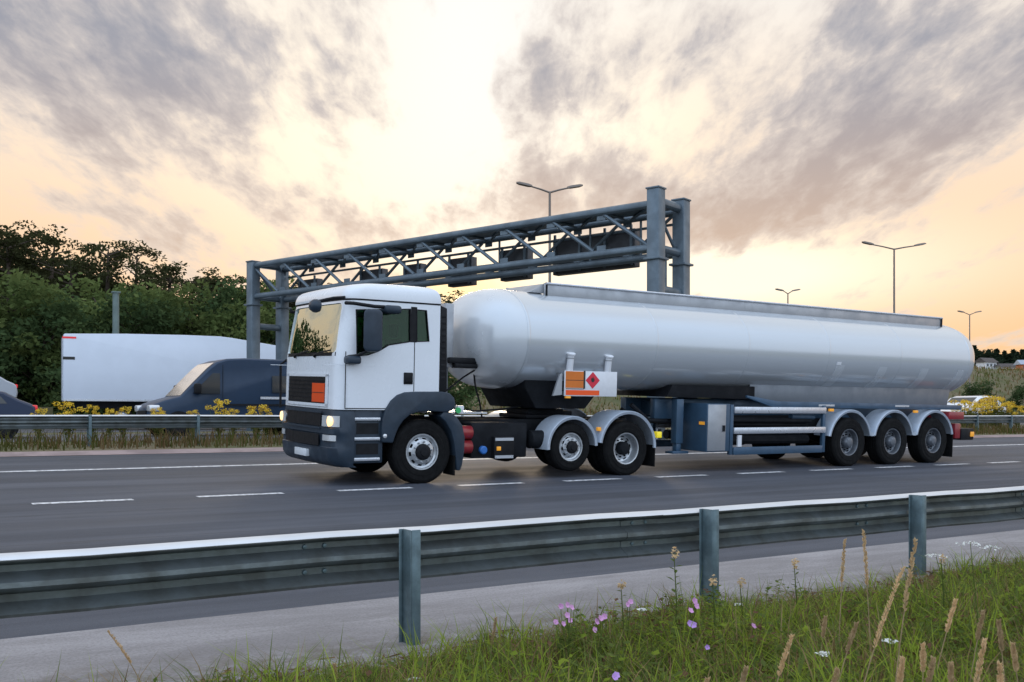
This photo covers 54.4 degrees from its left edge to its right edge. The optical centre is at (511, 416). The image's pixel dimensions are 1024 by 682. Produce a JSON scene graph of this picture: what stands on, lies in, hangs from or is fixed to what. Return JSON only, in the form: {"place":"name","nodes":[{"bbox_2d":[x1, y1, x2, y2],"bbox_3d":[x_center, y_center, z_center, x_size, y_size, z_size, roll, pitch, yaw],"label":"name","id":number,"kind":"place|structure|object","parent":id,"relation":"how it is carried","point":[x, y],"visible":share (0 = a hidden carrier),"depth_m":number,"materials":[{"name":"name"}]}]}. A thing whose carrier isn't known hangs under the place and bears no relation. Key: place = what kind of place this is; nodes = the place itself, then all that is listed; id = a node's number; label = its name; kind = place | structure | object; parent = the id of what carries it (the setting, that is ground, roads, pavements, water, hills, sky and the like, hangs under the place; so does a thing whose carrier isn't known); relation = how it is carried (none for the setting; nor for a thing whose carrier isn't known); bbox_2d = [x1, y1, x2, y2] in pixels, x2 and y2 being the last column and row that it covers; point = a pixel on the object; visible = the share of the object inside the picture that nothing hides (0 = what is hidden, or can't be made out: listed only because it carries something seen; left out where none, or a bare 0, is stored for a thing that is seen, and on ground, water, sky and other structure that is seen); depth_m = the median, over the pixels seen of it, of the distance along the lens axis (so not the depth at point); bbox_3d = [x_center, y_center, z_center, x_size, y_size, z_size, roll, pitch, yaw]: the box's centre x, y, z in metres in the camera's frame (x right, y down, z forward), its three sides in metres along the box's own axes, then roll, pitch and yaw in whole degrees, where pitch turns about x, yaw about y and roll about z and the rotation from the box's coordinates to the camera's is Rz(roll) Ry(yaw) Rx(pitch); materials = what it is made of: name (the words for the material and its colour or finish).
{"place":"outdoors","nodes":[
{"label":"outdoors","id":0,"kind":"place"},
{"bbox_2d":[0,426,1021,441],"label":"motorway near lanes","id":1,"kind":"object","parent":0,"point":[132,435],"depth_m":31.22,"materials":[{"name":"grey asphalt"}]},
{"bbox_2d":[0,391,37,438],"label":"saloon car","id":2,"kind":"object","parent":1,"relation":"on","point":[10,404],"visible":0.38,"depth_m":28.37,"materials":[{"name":"blue metal"}]},
{"bbox_2d":[135,358,286,435],"bbox_3d":[-9.300,-0.590,33.318,6.080,2.620,2.500,0,0,-34],"label":"panel van","id":3,"kind":"object","parent":1,"relation":"on","point":[241,384],"visible":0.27,"depth_m":32.33,"materials":[{"name":"blue metal"}]},
{"bbox_2d":[941,396,1006,427],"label":"hatchback car","id":4,"kind":"object","parent":1,"relation":"on","point":[968,398],"visible":0.07,"depth_m":52.83,"materials":[{"name":"white"}]},
{"bbox_2d":[0,437,1023,638],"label":"road","id":5,"kind":"structure","parent":0,"point":[166,505],"depth_m":13.96,"materials":[{"name":"grey asphalt"}]},
{"bbox_2d":[271,284,655,483],"bbox_3d":[-0.714,-0.544,17.980,6.930,3.212,3.060,0,2,-32],"label":"tractor unit","id":6,"kind":"object","parent":5,"relation":"on","point":[368,365],"visible":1,"depth_m":16.10,"materials":[{"name":"metal"}]},
{"bbox_2d":[0,444,1023,471],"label":"edge line","id":7,"kind":"object","parent":5,"relation":"on","point":[309,463],"visible":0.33,"depth_m":18.29,"materials":[{"name":"paint"}]},
{"bbox_2d":[32,461,1017,503],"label":"lane marking","id":8,"kind":"object","parent":5,"relation":"on","point":[459,485],"visible":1,"depth_m":15.43,"materials":[{"name":"paint"}]},
{"bbox_2d":[448,282,974,465],"bbox_3d":[4.949,-0.719,21.553,14.222,3.552,2.610,0,2,-32],"label":"tank trailer","id":9,"kind":"object","parent":5,"relation":"on","point":[831,385],"visible":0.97,"depth_m":20.04,"materials":[{"name":"paint"}]},
{"bbox_2d":[0,530,1023,681],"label":"path","id":10,"kind":"structure","parent":0,"point":[367,623],"depth_m":6.45,"materials":[{"name":"concrete"}]},
{"bbox_2d":[0,422,1023,450],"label":"median grass","id":11,"kind":"structure","parent":0,"point":[164,440],"depth_m":22.84,"materials":[{"name":"green plant"}]},
{"bbox_2d":[0,368,1023,681],"bbox_3d":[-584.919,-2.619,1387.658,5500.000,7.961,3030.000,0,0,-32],"label":"ground","id":12,"kind":"structure","parent":0,"point":[960,390],"depth_m":38.25,"materials":[{"name":"green plant"}]},
{"bbox_2d":[0,377,17,397],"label":"hatchback car","id":13,"kind":"object","parent":12,"relation":"on","point":[8,387],"visible":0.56,"depth_m":48.42,"materials":[{"name":"grey metal"}]},
{"bbox_2d":[0,250,46,316],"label":"broad tree","id":14,"kind":"object","parent":12,"relation":"on","point":[4,265],"visible":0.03,"depth_m":69.83,"materials":[{"name":"green plant"}]},
{"bbox_2d":[0,227,53,302],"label":"pine tree","id":15,"kind":"object","parent":12,"relation":"on","point":[42,252],"visible":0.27,"depth_m":68.68,"materials":[{"name":"green plant"}]},
{"bbox_2d":[0,335,70,408],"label":"bush","id":16,"kind":"object","parent":12,"relation":"on","point":[34,397],"visible":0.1,"depth_m":54.11,"materials":[{"name":"green plant"}]},
{"bbox_2d":[0,267,77,414],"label":"bush","id":17,"kind":"object","parent":12,"relation":"on","point":[28,289],"visible":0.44,"depth_m":53.56,"materials":[{"name":"green plant"}]},
{"bbox_2d":[0,233,87,299],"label":"broad tree","id":18,"kind":"object","parent":12,"relation":"on","point":[41,272],"visible":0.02,"depth_m":73.53,"materials":[{"name":"green plant"}]},
{"bbox_2d":[37,407,52,414],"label":"embankment ledge","id":19,"kind":"object","parent":12,"relation":"on","point":[49,411],"visible":0.2,"depth_m":48.71,"materials":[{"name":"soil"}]},
{"bbox_2d":[2,343,96,414],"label":"bush","id":20,"kind":"object","parent":12,"relation":"on","point":[57,363],"visible":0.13,"depth_m":53.79,"materials":[{"name":"green plant"}]},
{"bbox_2d":[0,225,106,310],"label":"pine tree","id":21,"kind":"object","parent":12,"relation":"on","point":[14,251],"visible":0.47,"depth_m":65.68,"materials":[{"name":"green plant"}]},
{"bbox_2d":[0,290,111,414],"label":"bush","id":22,"kind":"object","parent":12,"relation":"on","point":[62,316],"visible":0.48,"depth_m":53.22,"materials":[{"name":"green plant"}]},
{"bbox_2d":[10,253,113,306],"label":"pine tree","id":23,"kind":"object","parent":12,"relation":"on","point":[71,265],"visible":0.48,"depth_m":67.24,"materials":[{"name":"green plant"}]},
{"bbox_2d":[2,220,124,300],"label":"pine tree","id":24,"kind":"object","parent":12,"relation":"on","point":[40,232],"visible":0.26,"depth_m":72.80,"materials":[{"name":"green plant"}]},
{"bbox_2d":[52,401,84,441],"bbox_3d":[-11.106,0.127,24.860,0.656,1.047,0.648,0,0,23],"label":"ragwort plant","id":25,"kind":"object","parent":12,"relation":"on","point":[70,411],"visible":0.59,"depth_m":24.82,"materials":[{"name":"yellow plant"}]},
{"bbox_2d":[20,246,120,314],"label":"broad tree","id":26,"kind":"object","parent":12,"relation":"on","point":[69,252],"visible":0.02,"depth_m":77.63,"materials":[{"name":"green plant"}]},
{"bbox_2d":[21,294,138,414],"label":"bush","id":27,"kind":"object","parent":12,"relation":"on","point":[92,304],"visible":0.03,"depth_m":59.10,"materials":[{"name":"green plant"}]},
{"bbox_2d":[85,404,100,436],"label":"ragwort plant","id":28,"kind":"object","parent":12,"relation":"on","point":[93,412],"visible":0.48,"depth_m":25.19,"materials":[{"name":"yellow plant"}]},
{"bbox_2d":[43,272,162,411],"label":"bush","id":29,"kind":"object","parent":12,"relation":"on","point":[97,297],"visible":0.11,"depth_m":61.90,"materials":[{"name":"green plant"}]},
{"bbox_2d":[80,271,129,303],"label":"broad tree","id":30,"kind":"object","parent":12,"relation":"on","point":[128,277],"visible":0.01,"depth_m":78.36,"materials":[{"name":"green plant"}]},
{"bbox_2d":[60,239,157,300],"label":"pine tree","id":31,"kind":"object","parent":12,"relation":"on","point":[116,265],"visible":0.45,"depth_m":73.28,"materials":[{"name":"green plant"}]},
{"bbox_2d":[111,291,120,333],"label":"camera mast","id":32,"kind":"object","parent":12,"relation":"on","point":[115,312],"visible":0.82,"depth_m":47.16,"materials":[{"name":"metal"}]},
{"bbox_2d":[114,406,131,439],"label":"ragwort plant","id":33,"kind":"object","parent":12,"relation":"on","point":[121,410],"visible":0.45,"depth_m":25.05,"materials":[{"name":"yellow plant"}]},
{"bbox_2d":[107,630,138,679],"bbox_3d":[-1.845,1.196,4.768,0.188,0.348,0.024,0,0,2],"label":"grass stalk","id":34,"kind":"object","parent":12,"relation":"on","point":[121,648],"depth_m":4.77,"materials":[{"name":"beige plant"}]},
{"bbox_2d":[83,288,190,414],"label":"bush","id":35,"kind":"object","parent":12,"relation":"on","point":[151,321],"visible":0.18,"depth_m":58.28,"materials":[{"name":"green plant"}]},
{"bbox_2d":[99,240,187,297],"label":"pine tree","id":36,"kind":"object","parent":12,"relation":"on","point":[144,253],"visible":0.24,"depth_m":78.19,"materials":[{"name":"green plant"}]},
{"bbox_2d":[120,283,209,334],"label":"bush","id":37,"kind":"object","parent":12,"relation":"on","point":[180,328],"visible":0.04,"depth_m":62.46,"materials":[{"name":"green plant"}]},
{"bbox_2d":[128,260,210,305],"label":"pine tree","id":38,"kind":"object","parent":12,"relation":"on","point":[163,271],"visible":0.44,"depth_m":73.00,"materials":[{"name":"green plant"}]},
{"bbox_2d":[127,274,229,312],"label":"broad tree","id":39,"kind":"object","parent":12,"relation":"on","point":[165,288],"visible":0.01,"depth_m":82.50,"materials":[{"name":"green plant"}]},
{"bbox_2d":[150,267,231,317],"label":"pine tree","id":40,"kind":"object","parent":12,"relation":"on","point":[210,279],"visible":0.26,"depth_m":78.44,"materials":[{"name":"green plant"}]},
{"bbox_2d":[147,279,246,338],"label":"bush","id":41,"kind":"object","parent":12,"relation":"on","point":[173,298],"visible":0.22,"depth_m":60.92,"materials":[{"name":"green plant"}]},
{"bbox_2d":[205,398,230,433],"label":"ragwort plant","id":42,"kind":"object","parent":12,"relation":"on","point":[219,402],"visible":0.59,"depth_m":27.03,"materials":[{"name":"yellow plant"}]},
{"bbox_2d":[174,273,271,339],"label":"bush","id":43,"kind":"object","parent":12,"relation":"on","point":[229,291],"visible":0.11,"depth_m":64.40,"materials":[{"name":"green plant"}]},
{"bbox_2d":[190,275,266,314],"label":"pine tree","id":44,"kind":"object","parent":12,"relation":"on","point":[240,280],"visible":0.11,"depth_m":84.16,"materials":[{"name":"green plant"}]},
{"bbox_2d":[196,299,292,344],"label":"bush","id":45,"kind":"object","parent":12,"relation":"on","point":[267,319],"visible":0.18,"depth_m":62.02,"materials":[{"name":"green plant"}]},
{"bbox_2d":[246,404,270,437],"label":"ragwort plant","id":46,"kind":"object","parent":12,"relation":"on","point":[251,412],"visible":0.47,"depth_m":27.01,"materials":[{"name":"yellow plant"}]},
{"bbox_2d":[231,275,295,335],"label":"bush","id":47,"kind":"object","parent":12,"relation":"on","point":[272,304],"visible":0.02,"depth_m":65.51,"materials":[{"name":"green plant"}]},
{"bbox_2d":[260,306,295,344],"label":"bush","id":48,"kind":"object","parent":12,"relation":"on","point":[273,338],"visible":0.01,"depth_m":63.61,"materials":[{"name":"green plant"}]},
{"bbox_2d":[440,290,464,303],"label":"pine tree","id":49,"kind":"object","parent":12,"relation":"on","point":[448,298],"visible":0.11,"depth_m":89.40,"materials":[{"name":"green plant"}]},
{"bbox_2d":[448,371,483,414],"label":"bush","id":50,"kind":"object","parent":12,"relation":"on","point":[466,394],"visible":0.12,"depth_m":73.02,"materials":[{"name":"green plant"}]},
{"bbox_2d":[244,185,693,439],"bbox_3d":[-2.718,-2.888,36.283,19.976,7.764,2.360,0,0,39],"label":"sign gantry","id":51,"kind":"object","parent":12,"relation":"on","point":[611,249],"visible":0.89,"depth_m":33.95,"materials":[{"name":"metal"}]},
{"bbox_2d":[0,486,1023,645],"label":"guardrail","id":52,"kind":"object","parent":12,"relation":"on","point":[35,583],"visible":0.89,"depth_m":6.08,"materials":[{"name":"metal"}]},
{"bbox_2d":[0,540,1023,681],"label":"grass","id":53,"kind":"structure","parent":12,"relation":"on","point":[498,650],"depth_m":4.95,"materials":[{"name":"green plant"}]},
{"bbox_2d":[0,415,1023,445],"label":"guardrail","id":54,"kind":"object","parent":12,"relation":"on","point":[89,423],"visible":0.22,"depth_m":23.21,"materials":[{"name":"metal"}]},
{"bbox_2d":[0,434,1023,456],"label":"road edge channel","id":55,"kind":"object","parent":12,"relation":"on","point":[98,452],"visible":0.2,"depth_m":20.97,"materials":[{"name":"concrete"}]},
{"bbox_2d":[516,181,582,281],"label":"lamp column","id":56,"kind":"structure","parent":12,"relation":"on","point":[549,192],"depth_m":49.94,"materials":[{"name":"grey metal"}]},
{"bbox_2d":[553,602,579,671],"bbox_3d":[0.289,1.106,4.989,0.171,0.387,0.170,0,0,-32],"label":"pink wildflower","id":57,"kind":"object","parent":12,"relation":"on","point":[569,619],"visible":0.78,"depth_m":5.01,"materials":[{"name":"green plant"}]},
{"bbox_2d":[590,613,606,677],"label":"pink wildflower","id":58,"kind":"object","parent":12,"relation":"on","point":[601,618],"visible":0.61,"depth_m":4.73,"materials":[{"name":"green plant"}]},
{"bbox_2d":[616,579,630,656],"bbox_3d":[0.577,1.073,5.178,0.094,0.452,0.085,0,0,11],"label":"leafy weed","id":59,"kind":"object","parent":12,"relation":"on","point":[622,585],"visible":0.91,"depth_m":5.18,"materials":[{"name":"green plant"}]},
{"bbox_2d":[626,599,634,656],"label":"pink wildflower","id":60,"kind":"object","parent":12,"relation":"on","point":[629,602],"visible":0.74,"depth_m":5.29,"materials":[{"name":"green plant"}]},
{"bbox_2d":[665,547,684,646],"bbox_3d":[0.911,1.018,5.550,0.123,0.589,0.128,0,0,-32],"label":"leafy weed","id":61,"kind":"object","parent":12,"relation":"on","point":[672,589],"visible":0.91,"depth_m":5.55,"materials":[{"name":"green plant"}]},
{"bbox_2d":[683,620,696,664],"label":"pink wildflower","id":62,"kind":"object","parent":12,"relation":"on","point":[689,623],"visible":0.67,"depth_m":4.93,"materials":[{"name":"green plant"}]},
{"bbox_2d":[687,598,701,648],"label":"pink wildflower","id":63,"kind":"object","parent":12,"relation":"on","point":[696,604],"visible":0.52,"depth_m":5.24,"materials":[{"name":"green plant"}]},
{"bbox_2d":[708,574,720,629],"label":"leafy weed","id":64,"kind":"object","parent":12,"relation":"on","point":[712,584],"visible":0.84,"depth_m":5.38,"materials":[{"name":"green plant"}]},
{"bbox_2d":[736,577,746,629],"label":"leafy weed","id":65,"kind":"object","parent":12,"relation":"on","point":[740,583],"visible":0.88,"depth_m":5.72,"materials":[{"name":"green plant"}]},
{"bbox_2d":[738,665,748,681],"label":"grass stalk","id":66,"kind":"object","parent":12,"relation":"on","point":[744,674],"depth_m":3.00,"materials":[{"name":"beige plant"}]},
{"bbox_2d":[777,634,794,681],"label":"grass stalk","id":67,"kind":"object","parent":12,"relation":"on","point":[784,658],"depth_m":3.24,"materials":[{"name":"beige plant"}]},
{"bbox_2d":[790,558,803,638],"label":"leafy weed","id":68,"kind":"object","parent":12,"relation":"on","point":[795,562],"visible":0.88,"depth_m":5.62,"materials":[{"name":"green plant"}]},
{"bbox_2d":[818,615,827,678],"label":"grass stalk","id":69,"kind":"object","parent":12,"relation":"on","point":[824,626],"depth_m":4.19,"materials":[{"name":"brown plant"}]},
{"bbox_2d":[838,538,846,642],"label":"grass stalk","id":70,"kind":"object","parent":12,"relation":"on","point":[843,564],"depth_m":4.73,"materials":[{"name":"plant"}]},
{"bbox_2d":[838,620,859,681],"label":"grass stalk","id":71,"kind":"object","parent":12,"relation":"on","point":[851,638],"depth_m":3.56,"materials":[{"name":"brown plant"}]},
{"bbox_2d":[815,638,898,681],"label":"white wildflower","id":72,"kind":"object","parent":12,"relation":"on","point":[826,653],"visible":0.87,"depth_m":4.00,"materials":[{"name":"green plant"}]},
{"bbox_2d":[862,529,870,655],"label":"grass stalk","id":73,"kind":"object","parent":12,"relation":"on","point":[865,556],"depth_m":4.41,"materials":[{"name":"beige plant"}]},
{"bbox_2d":[864,566,905,681],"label":"grass stalk","id":74,"kind":"object","parent":12,"relation":"on","point":[884,616],"depth_m":3.29,"materials":[{"name":"beige plant"}]},
{"bbox_2d":[862,241,925,312],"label":"lamp column","id":75,"kind":"structure","parent":12,"relation":"on","point":[870,243],"depth_m":65.94,"materials":[{"name":"grey metal"}]},
{"bbox_2d":[896,655,905,681],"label":"grass stalk","id":76,"kind":"object","parent":12,"relation":"on","point":[900,671],"depth_m":2.90,"materials":[{"name":"beige plant"}]},
{"bbox_2d":[895,537,917,681],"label":"grass stalk","id":77,"kind":"object","parent":12,"relation":"on","point":[908,583],"depth_m":3.40,"materials":[{"name":"beige plant"}]},
{"bbox_2d":[919,642,926,681],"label":"grass stalk","id":78,"kind":"object","parent":12,"relation":"on","point":[922,655],"depth_m":3.10,"materials":[{"name":"beige plant"}]},
{"bbox_2d":[925,655,935,681],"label":"grass stalk","id":79,"kind":"object","parent":12,"relation":"on","point":[930,672],"depth_m":2.89,"materials":[{"name":"brown plant"}]},
{"bbox_2d":[934,553,949,625],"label":"leafy weed","id":80,"kind":"object","parent":12,"relation":"on","point":[941,568],"visible":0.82,"depth_m":5.72,"materials":[{"name":"green plant"}]},
{"bbox_2d":[937,597,957,671],"bbox_3d":[1.630,0.912,3.758,0.106,0.457,0.025,0,0,1],"label":"grass stalk","id":81,"kind":"object","parent":12,"relation":"on","point":[951,614],"depth_m":3.76,"materials":[{"name":"beige plant"}]},
{"bbox_2d":[947,661,954,681],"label":"grass stalk","id":82,"kind":"object","parent":12,"relation":"on","point":[950,676],"depth_m":2.95,"materials":[{"name":"beige plant"}]},
{"bbox_2d":[924,545,1000,642],"bbox_3d":[2.339,0.947,5.149,0.617,0.523,0.120,0,0,-35],"label":"white wildflower","id":83,"kind":"object","parent":12,"relation":"on","point":[983,570],"visible":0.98,"depth_m":5.18,"materials":[{"name":"green plant"}]},
{"bbox_2d":[948,400,981,426],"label":"ragwort plant","id":84,"kind":"object","parent":12,"relation":"on","point":[963,402],"visible":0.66,"depth_m":43.92,"materials":[{"name":"yellow plant"}]},
{"bbox_2d":[955,541,984,620],"bbox_3d":[2.369,0.921,5.132,0.129,0.559,0.150,0,0,-32],"label":"white wildflower","id":85,"kind":"object","parent":12,"relation":"on","point":[972,565],"visible":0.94,"depth_m":5.12,"materials":[{"name":"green plant"}]},
{"bbox_2d":[969,609,985,681],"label":"grass stalk","id":86,"kind":"object","parent":12,"relation":"on","point":[980,625],"depth_m":3.72,"materials":[{"name":"brown plant"}]},
{"bbox_2d":[961,379,995,396],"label":"bush","id":87,"kind":"object","parent":12,"relation":"on","point":[975,390],"visible":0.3,"depth_m":104.27,"materials":[{"name":"green plant"}]},
{"bbox_2d":[974,638,987,681],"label":"grass stalk","id":88,"kind":"object","parent":12,"relation":"on","point":[981,654],"depth_m":3.05,"materials":[{"name":"beige plant"}]},
{"bbox_2d":[971,403,990,425],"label":"ragwort plant","id":89,"kind":"object","parent":12,"relation":"on","point":[983,412],"visible":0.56,"depth_m":44.61,"materials":[{"name":"yellow plant"}]},
{"bbox_2d":[974,358,997,368],"bbox_3d":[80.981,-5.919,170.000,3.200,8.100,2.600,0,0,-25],"label":"house","id":90,"kind":"structure","parent":12,"relation":"on","point":[985,362],"depth_m":169.31,"materials":[{"name":"stone"}]},
{"bbox_2d":[974,349,997,365],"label":"broad tree","id":91,"kind":"object","parent":12,"relation":"on","point":[987,355],"visible":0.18,"depth_m":186.04,"materials":[{"name":"green plant"}]},
{"bbox_2d":[980,402,998,426],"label":"ragwort plant","id":92,"kind":"object","parent":12,"relation":"on","point":[989,412],"visible":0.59,"depth_m":45.16,"materials":[{"name":"yellow plant"}]},
{"bbox_2d":[980,395,1009,429],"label":"ragwort plant","id":93,"kind":"object","parent":12,"relation":"on","point":[996,411],"visible":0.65,"depth_m":45.57,"materials":[{"name":"yellow plant"}]},
{"bbox_2d":[996,619,1004,681],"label":"grass stalk","id":94,"kind":"object","parent":12,"relation":"on","point":[1000,638],"depth_m":3.50,"materials":[{"name":"brown plant"}]},
{"bbox_2d":[997,660,1003,681],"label":"grass stalk","id":95,"kind":"object","parent":12,"relation":"on","point":[1000,677],"depth_m":2.78,"materials":[{"name":"beige plant"}]},
{"bbox_2d":[994,363,1015,369],"bbox_3d":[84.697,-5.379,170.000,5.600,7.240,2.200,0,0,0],"label":"house","id":96,"kind":"structure","parent":12,"relation":"on","point":[1002,365],"depth_m":169.36,"materials":[{"name":"stone"}]},
{"bbox_2d":[1003,353,1015,362],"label":"conifer tree","id":97,"kind":"object","parent":12,"relation":"on","point":[1009,358],"visible":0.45,"depth_m":199.56,"materials":[{"name":"green plant"}]},
{"bbox_2d":[1003,382,1023,410],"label":"bush","id":98,"kind":"object","parent":12,"relation":"on","point":[1017,395],"visible":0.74,"depth_m":112.55,"materials":[{"name":"green plant"}]},
{"bbox_2d":[1010,641,1018,681],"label":"grass stalk","id":99,"kind":"object","parent":12,"relation":"on","point":[1014,657],"depth_m":3.06,"materials":[{"name":"beige plant"}]},
{"bbox_2d":[0,0,1023,377],"label":"sky","id":100,"kind":"structure","parent":0,"point":[224,135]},
{"bbox_2d":[18,423,1023,432],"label":"motorway far lanes","id":101,"kind":"structure","parent":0,"point":[114,430],"depth_m":42.96,"materials":[{"name":"grey asphalt"}]},
{"bbox_2d":[61,334,275,429],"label":"box trailer","id":102,"kind":"object","parent":101,"relation":"on","point":[115,372],"visible":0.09,"depth_m":43.57,"materials":[{"name":"metal"}]},
{"bbox_2d":[415,365,1023,414],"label":"bank grass","id":103,"kind":"structure","parent":0,"point":[985,373],"depth_m":122.44,"materials":[{"name":"green plant"}]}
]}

